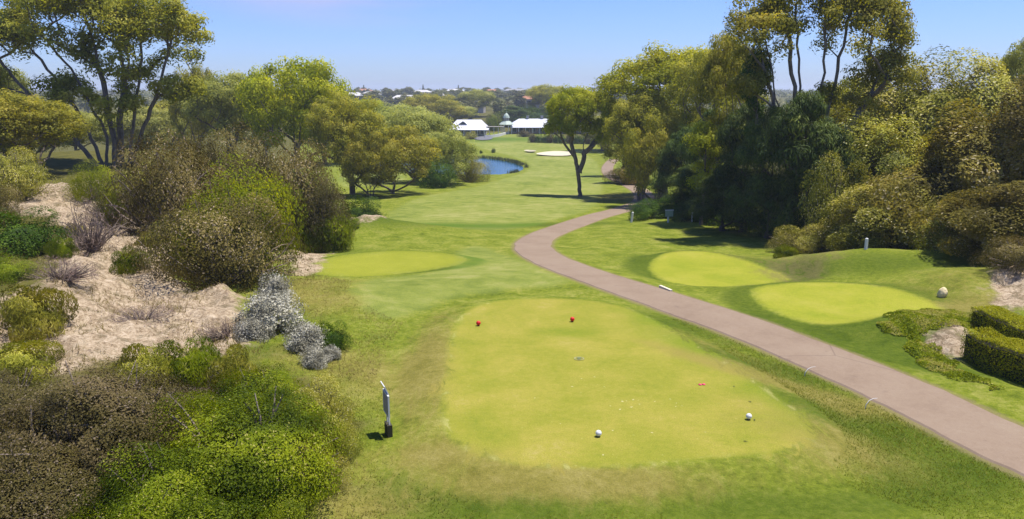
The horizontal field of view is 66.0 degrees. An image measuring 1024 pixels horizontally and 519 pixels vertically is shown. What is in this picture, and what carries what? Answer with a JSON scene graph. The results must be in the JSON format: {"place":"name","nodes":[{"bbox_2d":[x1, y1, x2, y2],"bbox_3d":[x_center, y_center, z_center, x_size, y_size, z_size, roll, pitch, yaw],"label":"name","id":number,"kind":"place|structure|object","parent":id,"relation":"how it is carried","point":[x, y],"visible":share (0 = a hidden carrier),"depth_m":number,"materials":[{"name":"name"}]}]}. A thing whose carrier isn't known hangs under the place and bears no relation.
{"place":"outdoors","nodes":[
{"label":"outdoors","id":0,"kind":"place"},
{"bbox_2d":[314,252,461,275],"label":"tee ground","id":1,"kind":"structure","parent":0,"point":[372,264],"depth_m":44.10,"materials":[{"name":"green plant"}]},
{"bbox_2d":[336,133,602,317],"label":"fairway ground","id":2,"kind":"structure","parent":0,"point":[542,189],"depth_m":76.28,"materials":[{"name":"green plant"}]},
{"bbox_2d":[542,83,617,196],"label":"lone gum tree","id":3,"kind":"object","parent":2,"relation":"on","point":[586,104],"visible":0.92,"depth_m":96.74,"materials":[{"name":"green plant"}]},
{"bbox_2d":[0,90,1023,518],"bbox_3d":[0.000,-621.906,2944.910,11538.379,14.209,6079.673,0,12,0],"label":"rough grass ground","id":4,"kind":"structure","parent":0,"point":[424,450],"depth_m":23.83,"materials":[{"name":"green plant"}]},
{"bbox_2d":[0,178,27,225],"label":"olive shrub","id":5,"kind":"object","parent":4,"relation":"on","point":[3,192],"visible":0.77,"depth_m":44.51,"materials":[{"name":"green plant"}]},
{"bbox_2d":[0,252,37,284],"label":"green shrub","id":6,"kind":"object","parent":4,"relation":"on","point":[9,273],"visible":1,"depth_m":30.79,"materials":[{"name":"green plant"}]},
{"bbox_2d":[0,339,66,387],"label":"sedge shrub","id":7,"kind":"object","parent":4,"relation":"on","point":[11,358],"visible":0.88,"depth_m":22.72,"materials":[{"name":"green plant"}]},
{"bbox_2d":[0,364,67,431],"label":"olive shrub","id":8,"kind":"object","parent":4,"relation":"on","point":[11,387],"visible":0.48,"depth_m":19.21,"materials":[{"name":"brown plant"}]},
{"bbox_2d":[0,205,74,260],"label":"dark green shrub","id":9,"kind":"object","parent":4,"relation":"on","point":[34,242],"visible":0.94,"depth_m":36.72,"materials":[{"name":"green plant"}]},
{"bbox_2d":[0,88,77,176],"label":"gum tree","id":10,"kind":"object","parent":4,"relation":"on","point":[46,121],"visible":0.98,"depth_m":60.13,"materials":[{"name":"green plant"}]},
{"bbox_2d":[0,437,90,518],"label":"olive shrub","id":11,"kind":"object","parent":4,"relation":"on","point":[2,468],"visible":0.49,"depth_m":15.33,"materials":[{"name":"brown plant"}]},
{"bbox_2d":[0,399,96,475],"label":"olive shrub","id":12,"kind":"object","parent":4,"relation":"on","point":[11,428],"visible":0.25,"depth_m":17.51,"materials":[{"name":"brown plant"}]},
{"bbox_2d":[2,100,95,172],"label":"gum tree","id":13,"kind":"object","parent":4,"relation":"on","point":[81,128],"visible":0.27,"depth_m":65.49,"materials":[{"name":"green plant"}]},
{"bbox_2d":[0,434,139,518],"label":"olive shrub","id":14,"kind":"object","parent":4,"relation":"on","point":[61,490],"visible":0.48,"depth_m":15.29,"materials":[{"name":"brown plant"}]},
{"bbox_2d":[0,368,156,440],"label":"olive shrub","id":15,"kind":"object","parent":4,"relation":"on","point":[44,390],"visible":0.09,"depth_m":19.94,"materials":[{"name":"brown plant"}]},
{"bbox_2d":[59,108,114,150],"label":"gum tree","id":16,"kind":"object","parent":4,"relation":"on","point":[98,130],"visible":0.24,"depth_m":107.90,"materials":[{"name":"green plant"}]},
{"bbox_2d":[0,353,204,503],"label":"shrub","id":17,"kind":"object","parent":4,"relation":"on","point":[107,427],"visible":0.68,"depth_m":16.74,"materials":[{"name":"brown plant"}]},
{"bbox_2d":[0,0,214,165],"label":"gum tree","id":18,"kind":"object","parent":4,"relation":"on","point":[142,21],"visible":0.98,"depth_m":70.84,"materials":[{"name":"green plant"}]},
{"bbox_2d":[57,478,182,518],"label":"green shrub","id":19,"kind":"object","parent":4,"relation":"on","point":[100,508],"visible":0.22,"depth_m":15.19,"materials":[{"name":"green plant"}]},
{"bbox_2d":[104,342,178,391],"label":"sedge shrub","id":20,"kind":"object","parent":4,"relation":"on","point":[160,360],"visible":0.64,"depth_m":22.71,"materials":[{"name":"green plant"}]},
{"bbox_2d":[95,105,191,150],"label":"gum tree","id":21,"kind":"object","parent":4,"relation":"on","point":[159,119],"visible":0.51,"depth_m":145.31,"materials":[{"name":"green plant"}]},
{"bbox_2d":[55,436,262,518],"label":"shrub","id":22,"kind":"object","parent":4,"relation":"on","point":[151,490],"visible":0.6,"depth_m":14.94,"materials":[{"name":"green plant"}]},
{"bbox_2d":[91,127,245,238],"bbox_3d":[-20.294,-4.472,46.107,6.703,6.826,7.593,8,14,32],"label":"olive shrub","id":23,"kind":"object","parent":4,"relation":"on","point":[152,191],"visible":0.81,"depth_m":44.83,"materials":[{"name":"green plant"}]},
{"bbox_2d":[153,334,225,392],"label":"sedge shrub","id":24,"kind":"object","parent":4,"relation":"on","point":[189,362],"visible":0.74,"depth_m":22.84,"materials":[{"name":"green plant"}]},
{"bbox_2d":[166,60,219,150],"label":"gum tree","id":25,"kind":"object","parent":4,"relation":"on","point":[173,113],"visible":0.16,"depth_m":126.40,"materials":[{"name":"green plant"}]},
{"bbox_2d":[150,475,275,518],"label":"green shrub","id":26,"kind":"object","parent":4,"relation":"on","point":[224,508],"visible":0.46,"depth_m":14.75,"materials":[{"name":"green plant"}]},
{"bbox_2d":[165,118,268,208],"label":"olive shrub","id":27,"kind":"object","parent":4,"relation":"on","point":[210,147],"visible":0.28,"depth_m":60.06,"materials":[{"name":"green plant"}]},
{"bbox_2d":[176,69,267,153],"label":"gum tree","id":28,"kind":"object","parent":4,"relation":"on","point":[227,111],"visible":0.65,"depth_m":113.14,"materials":[{"name":"green plant"}]},
{"bbox_2d":[193,343,258,397],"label":"sedge shrub","id":29,"kind":"object","parent":4,"relation":"on","point":[242,362],"visible":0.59,"depth_m":22.76,"materials":[{"name":"green plant"}]},
{"bbox_2d":[100,370,353,518],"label":"shrub","id":30,"kind":"object","parent":4,"relation":"on","point":[258,436],"visible":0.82,"depth_m":16.04,"materials":[{"name":"green plant"}]},
{"bbox_2d":[145,150,311,279],"bbox_3d":[-14.190,-2.114,39.144,7.656,6.579,7.633,-6,14,-26],"label":"lime green shrub","id":31,"kind":"object","parent":4,"relation":"on","point":[259,187],"visible":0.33,"depth_m":38.02,"materials":[{"name":"green plant"}]},
{"bbox_2d":[181,435,318,518],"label":"green shrub","id":32,"kind":"object","parent":4,"relation":"on","point":[270,491],"visible":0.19,"depth_m":15.62,"materials":[{"name":"green plant"}]},
{"bbox_2d":[232,315,275,342],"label":"saltbush","id":33,"kind":"object","parent":4,"relation":"on","point":[244,333],"visible":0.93,"depth_m":27.28,"materials":[{"name":"grey plant"}]},
{"bbox_2d":[204,359,311,418],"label":"green shrub","id":34,"kind":"object","parent":4,"relation":"on","point":[251,376],"visible":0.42,"depth_m":21.33,"materials":[{"name":"green plant"}]},
{"bbox_2d":[230,286,309,340],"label":"saltbush","id":35,"kind":"object","parent":4,"relation":"on","point":[267,308],"visible":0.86,"depth_m":28.29,"materials":[{"name":"grey plant"}]},
{"bbox_2d":[244,269,298,308],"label":"saltbush","id":36,"kind":"object","parent":4,"relation":"on","point":[278,284],"visible":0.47,"depth_m":31.73,"materials":[{"name":"grey plant"}]},
{"bbox_2d":[225,387,332,459],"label":"green shrub","id":37,"kind":"object","parent":4,"relation":"on","point":[311,404],"visible":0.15,"depth_m":18.91,"materials":[{"name":"green plant"}]},
{"bbox_2d":[235,462,323,518],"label":"green shrub","id":38,"kind":"object","parent":4,"relation":"on","point":[294,506],"visible":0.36,"depth_m":15.41,"materials":[{"name":"green plant"}]},
{"bbox_2d":[219,129,354,249],"bbox_3d":[-15.044,-4.679,52.179,7.383,7.926,8.363,4,13,20],"label":"olive shrub","id":39,"kind":"object","parent":4,"relation":"on","point":[284,171],"visible":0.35,"depth_m":50.13,"materials":[{"name":"green plant"}]},
{"bbox_2d":[230,55,356,184],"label":"gum tree","id":40,"kind":"object","parent":4,"relation":"on","point":[292,99],"visible":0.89,"depth_m":103.24,"materials":[{"name":"green plant"}]},
{"bbox_2d":[280,319,328,355],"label":"saltbush","id":41,"kind":"object","parent":4,"relation":"on","point":[302,339],"visible":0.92,"depth_m":26.36,"materials":[{"name":"grey plant"}]},
{"bbox_2d":[279,435,353,496],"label":"olive shrub","id":42,"kind":"object","parent":4,"relation":"on","point":[336,465],"visible":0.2,"depth_m":17.11,"materials":[{"name":"green plant"}]},
{"bbox_2d":[277,199,356,253],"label":"sedge shrub","id":43,"kind":"object","parent":4,"relation":"on","point":[327,248],"visible":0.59,"depth_m":49.60,"materials":[{"name":"green plant"}]},
{"bbox_2d":[270,371,363,432],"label":"olive shrub","id":44,"kind":"object","parent":4,"relation":"on","point":[332,401],"visible":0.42,"depth_m":20.19,"materials":[{"name":"green plant"}]},
{"bbox_2d":[313,319,352,349],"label":"green tussock","id":45,"kind":"object","parent":4,"relation":"on","point":[336,334],"visible":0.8,"depth_m":26.87,"materials":[{"name":"green plant"}]},
{"bbox_2d":[303,412,366,467],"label":"olive shrub","id":46,"kind":"object","parent":4,"relation":"on","point":[351,430],"visible":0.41,"depth_m":18.73,"materials":[{"name":"green plant"}]},
{"bbox_2d":[303,89,392,194],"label":"gum tree","id":47,"kind":"object","parent":4,"relation":"on","point":[324,125],"visible":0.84,"depth_m":96.20,"materials":[{"name":"green plant"}]},
{"bbox_2d":[338,195,388,216],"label":"dark green shrub","id":48,"kind":"object","parent":4,"relation":"on","point":[357,211],"visible":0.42,"depth_m":66.79,"materials":[{"name":"green plant"}]},
{"bbox_2d":[333,130,399,197],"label":"gum tree","id":49,"kind":"object","parent":4,"relation":"on","point":[360,163],"visible":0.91,"depth_m":94.83,"materials":[{"name":"green plant"}]},
{"bbox_2d":[260,274,517,518],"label":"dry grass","id":50,"kind":"structure","parent":4,"relation":"on","point":[361,363],"depth_m":25.84,"materials":[{"name":"plant"}]},
{"bbox_2d":[343,122,444,193],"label":"gum tree","id":51,"kind":"object","parent":4,"relation":"on","point":[403,139],"visible":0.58,"depth_m":99.41,"materials":[{"name":"green plant"}]},
{"bbox_2d":[380,107,464,181],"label":"gum tree","id":52,"kind":"object","parent":4,"relation":"on","point":[420,121],"visible":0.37,"depth_m":125.32,"materials":[{"name":"green plant"}]},
{"bbox_2d":[398,92,466,118],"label":"gum tree","id":53,"kind":"object","parent":4,"relation":"on","point":[437,103],"visible":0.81,"depth_m":319.15,"materials":[{"name":"green plant"}]},
{"bbox_2d":[415,159,458,188],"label":"dark green shrub","id":54,"kind":"object","parent":4,"relation":"on","point":[433,183],"visible":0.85,"depth_m":113.42,"materials":[{"name":"green plant"}]},
{"bbox_2d":[421,128,477,184],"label":"gum tree","id":55,"kind":"object","parent":4,"relation":"on","point":[454,141],"visible":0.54,"depth_m":119.12,"materials":[{"name":"green plant"}]},
{"bbox_2d":[454,153,495,182],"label":"olive shrub","id":56,"kind":"object","parent":4,"relation":"on","point":[470,175],"visible":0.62,"depth_m":127.64,"materials":[{"name":"green plant"}]},
{"bbox_2d":[29,88,988,108],"bbox_3d":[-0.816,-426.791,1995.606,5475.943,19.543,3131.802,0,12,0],"label":"distant wood","id":57,"kind":"object","parent":4,"relation":"on","point":[145,93],"visible":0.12,"depth_m":768.52,"materials":[{"name":"green plant"}]},
{"bbox_2d":[510,116,584,133],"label":"clubhouse","id":58,"kind":"structure","parent":4,"relation":"on","point":[535,126],"depth_m":290.83,"materials":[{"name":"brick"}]},
{"bbox_2d":[601,94,679,200],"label":"tall dome gum","id":59,"kind":"object","parent":4,"relation":"on","point":[625,119],"visible":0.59,"depth_m":89.47,"materials":[{"name":"green plant"}]},
{"bbox_2d":[625,198,674,220],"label":"dark green shrub","id":60,"kind":"object","parent":4,"relation":"on","point":[644,212],"visible":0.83,"depth_m":70.55,"materials":[{"name":"green plant"}]},
{"bbox_2d":[620,113,685,207],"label":"gum tree","id":61,"kind":"object","parent":4,"relation":"on","point":[634,156],"visible":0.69,"depth_m":81.97,"materials":[{"name":"green plant"}]},
{"bbox_2d":[592,39,738,196],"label":"tall dome gum","id":62,"kind":"object","parent":4,"relation":"on","point":[654,71],"visible":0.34,"depth_m":92.11,"materials":[{"name":"green plant"}]},
{"bbox_2d":[646,126,701,201],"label":"she oak tree","id":63,"kind":"object","parent":4,"relation":"on","point":[670,147],"visible":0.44,"depth_m":79.15,"materials":[{"name":"green plant"}]},
{"bbox_2d":[681,118,725,224],"bbox_3d":[15.741,-7.079,64.008,4.017,8.734,3.138,-8,14,-33],"label":"slim tree","id":64,"kind":"object","parent":4,"relation":"on","point":[704,139],"visible":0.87,"depth_m":63.21,"materials":[{"name":"green plant"}]},
{"bbox_2d":[670,105,743,208],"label":"she oak tree","id":65,"kind":"object","parent":4,"relation":"on","point":[681,181],"visible":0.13,"depth_m":69.80,"materials":[{"name":"green plant"}]},
{"bbox_2d":[656,46,769,159],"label":"tall dome gum","id":66,"kind":"object","parent":4,"relation":"on","point":[680,92],"visible":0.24,"depth_m":82.16,"materials":[{"name":"green plant"}]},
{"bbox_2d":[685,162,762,230],"bbox_3d":[16.429,-4.781,61.191,5.723,5.442,5.435,-1,12,-4],"label":"she oak tree","id":67,"kind":"object","parent":4,"relation":"on","point":[714,201],"visible":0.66,"depth_m":60.58,"materials":[{"name":"green plant"}]},
{"bbox_2d":[688,28,762,217],"bbox_3d":[17.555,-10.768,65.059,5.638,16.103,6.464,10,16,39],"label":"tall dome gum","id":68,"kind":"object","parent":4,"relation":"on","point":[709,79],"visible":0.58,"depth_m":63.30,"materials":[{"name":"green plant"}]},
{"bbox_2d":[698,102,777,233],"bbox_3d":[17.953,-6.987,60.065,6.883,10.032,6.536,1,12,4],"label":"she oak tree","id":69,"kind":"object","parent":4,"relation":"on","point":[729,135],"visible":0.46,"depth_m":58.83,"materials":[{"name":"green plant"}]},
{"bbox_2d":[739,45,774,224],"bbox_3d":[17.322,-8.391,56.541,3.392,14.048,2.934,0,12,0],"label":"slim tree","id":70,"kind":"object","parent":4,"relation":"on","point":[754,102],"visible":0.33,"depth_m":55.37,"materials":[{"name":"green plant"}]},
{"bbox_2d":[718,101,812,238],"bbox_3d":[17.857,-6.078,54.774,6.004,9.601,6.917,-3,13,-15],"label":"she oak tree","id":71,"kind":"object","parent":4,"relation":"on","point":[756,153],"visible":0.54,"depth_m":54.17,"materials":[{"name":"green plant"}]},
{"bbox_2d":[746,89,853,243],"bbox_3d":[19.648,-6.185,53.070,7.207,10.410,6.843,2,12,9],"label":"she oak tree","id":72,"kind":"object","parent":4,"relation":"on","point":[805,110],"visible":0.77,"depth_m":51.44,"materials":[{"name":"green plant"}]},
{"bbox_2d":[764,223,836,253],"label":"olive shrub","id":73,"kind":"object","parent":4,"relation":"on","point":[806,246],"visible":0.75,"depth_m":48.45,"materials":[{"name":"green plant"}]},
{"bbox_2d":[721,0,925,216],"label":"tall gum tree","id":74,"kind":"object","parent":4,"relation":"on","point":[895,29],"visible":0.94,"depth_m":53.43,"materials":[{"name":"green plant"}]},
{"bbox_2d":[778,123,874,221],"bbox_3d":[20.729,-4.871,52.007,5.436,8.260,6.264,-2,12,-10],"label":"she oak tree","id":75,"kind":"object","parent":4,"relation":"on","point":[847,160],"visible":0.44,"depth_m":50.82,"materials":[{"name":"green plant"}]},
{"bbox_2d":[789,150,872,251],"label":"olive shrub","id":76,"kind":"object","parent":4,"relation":"on","point":[822,211],"visible":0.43,"depth_m":49.28,"materials":[{"name":"green plant"}]},
{"bbox_2d":[809,183,935,250],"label":"bush","id":77,"kind":"object","parent":4,"relation":"on","point":[850,236],"visible":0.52,"depth_m":44.61,"materials":[{"name":"green plant"}]},
{"bbox_2d":[809,110,947,219],"bbox_3d":[23.719,-5.359,51.899,9.466,8.952,9.564,-5,13,-21],"label":"bush","id":78,"kind":"object","parent":4,"relation":"on","point":[891,160],"visible":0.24,"depth_m":50.51,"materials":[{"name":"green plant"}]},
{"bbox_2d":[820,52,960,171],"bbox_3d":[30.078,-9.948,61.712,12.503,12.665,12.375,7,14,30],"label":"bush","id":79,"kind":"object","parent":4,"relation":"on","point":[889,93],"visible":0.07,"depth_m":58.86,"materials":[{"name":"green plant"}]},
{"bbox_2d":[841,98,1021,249],"bbox_3d":[24.158,-4.981,45.850,10.834,8.755,10.250,9,15,37],"label":"bush","id":80,"kind":"object","parent":4,"relation":"on","point":[957,174],"visible":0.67,"depth_m":43.56,"materials":[{"name":"green plant"}]},
{"bbox_2d":[876,308,1005,389],"bbox_3d":[14.741,2.586,27.325,3.945,0.863,8.837,7,14,30],"label":"ground cover","id":81,"kind":"object","parent":4,"relation":"on","point":[942,314],"visible":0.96,"depth_m":27.66,"materials":[{"name":"green plant"}]},
{"bbox_2d":[900,196,990,253],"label":"olive shrub","id":82,"kind":"object","parent":4,"relation":"on","point":[934,237],"visible":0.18,"depth_m":41.52,"materials":[{"name":"green plant"}]},
{"bbox_2d":[877,44,1022,183],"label":"bush","id":83,"kind":"object","parent":4,"relation":"on","point":[987,99],"visible":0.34,"depth_m":55.38,"materials":[{"name":"green plant"}]},
{"bbox_2d":[929,180,1023,257],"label":"bush","id":84,"kind":"object","parent":4,"relation":"on","point":[996,218],"visible":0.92,"depth_m":38.27,"materials":[{"name":"green plant"}]},
{"bbox_2d":[944,74,1023,207],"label":"bush","id":85,"kind":"object","parent":4,"relation":"on","point":[1010,123],"visible":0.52,"depth_m":42.16,"materials":[{"name":"green plant"}]},
{"bbox_2d":[960,326,1023,385],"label":"clipped hedge","id":86,"kind":"object","parent":4,"relation":"on","point":[999,354],"visible":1,"depth_m":24.54,"materials":[{"name":"green plant"}]},
{"bbox_2d":[968,305,1023,345],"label":"clipped hedge","id":87,"kind":"object","parent":4,"relation":"on","point":[1002,321],"visible":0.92,"depth_m":27.78,"materials":[{"name":"green plant"}]},
{"bbox_2d":[990,36,1023,113],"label":"gum tree","id":88,"kind":"object","parent":4,"relation":"on","point":[1014,61],"visible":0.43,"depth_m":62.29,"materials":[{"name":"green plant"}]},
{"bbox_2d":[0,179,1023,385],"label":"sandy ground","id":89,"kind":"structure","parent":0,"point":[1007,290],"depth_m":31.05,"materials":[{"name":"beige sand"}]},
{"bbox_2d":[0,146,60,201],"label":"olive shrub","id":90,"kind":"object","parent":89,"relation":"on","point":[20,179],"visible":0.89,"depth_m":51.36,"materials":[{"name":"green plant"}]},
{"bbox_2d":[0,283,79,344],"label":"sedge shrub","id":91,"kind":"object","parent":89,"relation":"on","point":[30,317],"visible":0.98,"depth_m":25.97,"materials":[{"name":"green plant"}]},
{"bbox_2d":[17,255,98,283],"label":"dead shrub","id":92,"kind":"object","parent":89,"relation":"on","point":[71,275],"visible":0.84,"depth_m":31.75,"materials":[{"name":"grey plant"}]},
{"bbox_2d":[43,237,79,258],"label":"sedge shrub","id":93,"kind":"object","parent":89,"relation":"on","point":[62,248],"visible":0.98,"depth_m":36.20,"materials":[{"name":"green plant"}]},
{"bbox_2d":[52,197,127,256],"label":"dead shrub","id":94,"kind":"object","parent":89,"relation":"on","point":[94,241],"visible":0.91,"depth_m":37.82,"materials":[{"name":"grey plant"}]},
{"bbox_2d":[59,158,123,201],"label":"lime green shrub","id":95,"kind":"object","parent":89,"relation":"on","point":[83,186],"visible":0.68,"depth_m":53.06,"materials":[{"name":"green plant"}]},
{"bbox_2d":[108,244,151,275],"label":"sedge shrub","id":96,"kind":"object","parent":89,"relation":"on","point":[127,264],"visible":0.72,"depth_m":35.37,"materials":[{"name":"green plant"}]},
{"bbox_2d":[119,181,314,294],"bbox_3d":[-13.290,-1.069,35.919,6.721,4.824,7.613,10,16,39],"label":"olive shrub","id":97,"kind":"object","parent":89,"relation":"on","point":[226,260],"visible":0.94,"depth_m":34.32,"materials":[{"name":"green plant"}]},
{"bbox_2d":[289,163,354,253],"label":"olive shrub","id":98,"kind":"object","parent":89,"relation":"on","point":[323,196],"visible":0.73,"depth_m":49.89,"materials":[{"name":"green plant"}]},
{"bbox_2d":[968,233,1023,272],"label":"olive shrub","id":99,"kind":"object","parent":89,"relation":"on","point":[1017,258],"visible":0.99,"depth_m":34.46,"materials":[{"name":"green plant"}]},
{"bbox_2d":[0,0,1023,89],"label":"sky","id":100,"kind":"structure","parent":0,"point":[373,44],"materials":[{"name":"blue"}]},
{"bbox_2d":[444,298,812,466],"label":"tee ground","id":101,"kind":"structure","parent":0,"point":[516,370],"depth_m":22.50,"materials":[{"name":"green plant"}]},
{"bbox_2d":[652,252,790,286],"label":"tee ground","id":102,"kind":"structure","parent":0,"point":[702,269],"depth_m":42.39,"materials":[{"name":"green plant"}]},
{"bbox_2d":[514,159,1023,476],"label":"cart path","id":103,"kind":"structure","parent":0,"point":[981,432],"depth_m":25.77,"materials":[{"name":"concrete"}]},
{"bbox_2d":[753,282,938,324],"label":"tee ground","id":104,"kind":"structure","parent":0,"point":[828,303],"depth_m":32.75,"materials":[{"name":"green plant"}]},
{"bbox_2d":[673,318,1023,518],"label":"bank grass","id":105,"kind":"structure","parent":0,"point":[894,449],"depth_m":19.27,"materials":[{"name":"green plant"}]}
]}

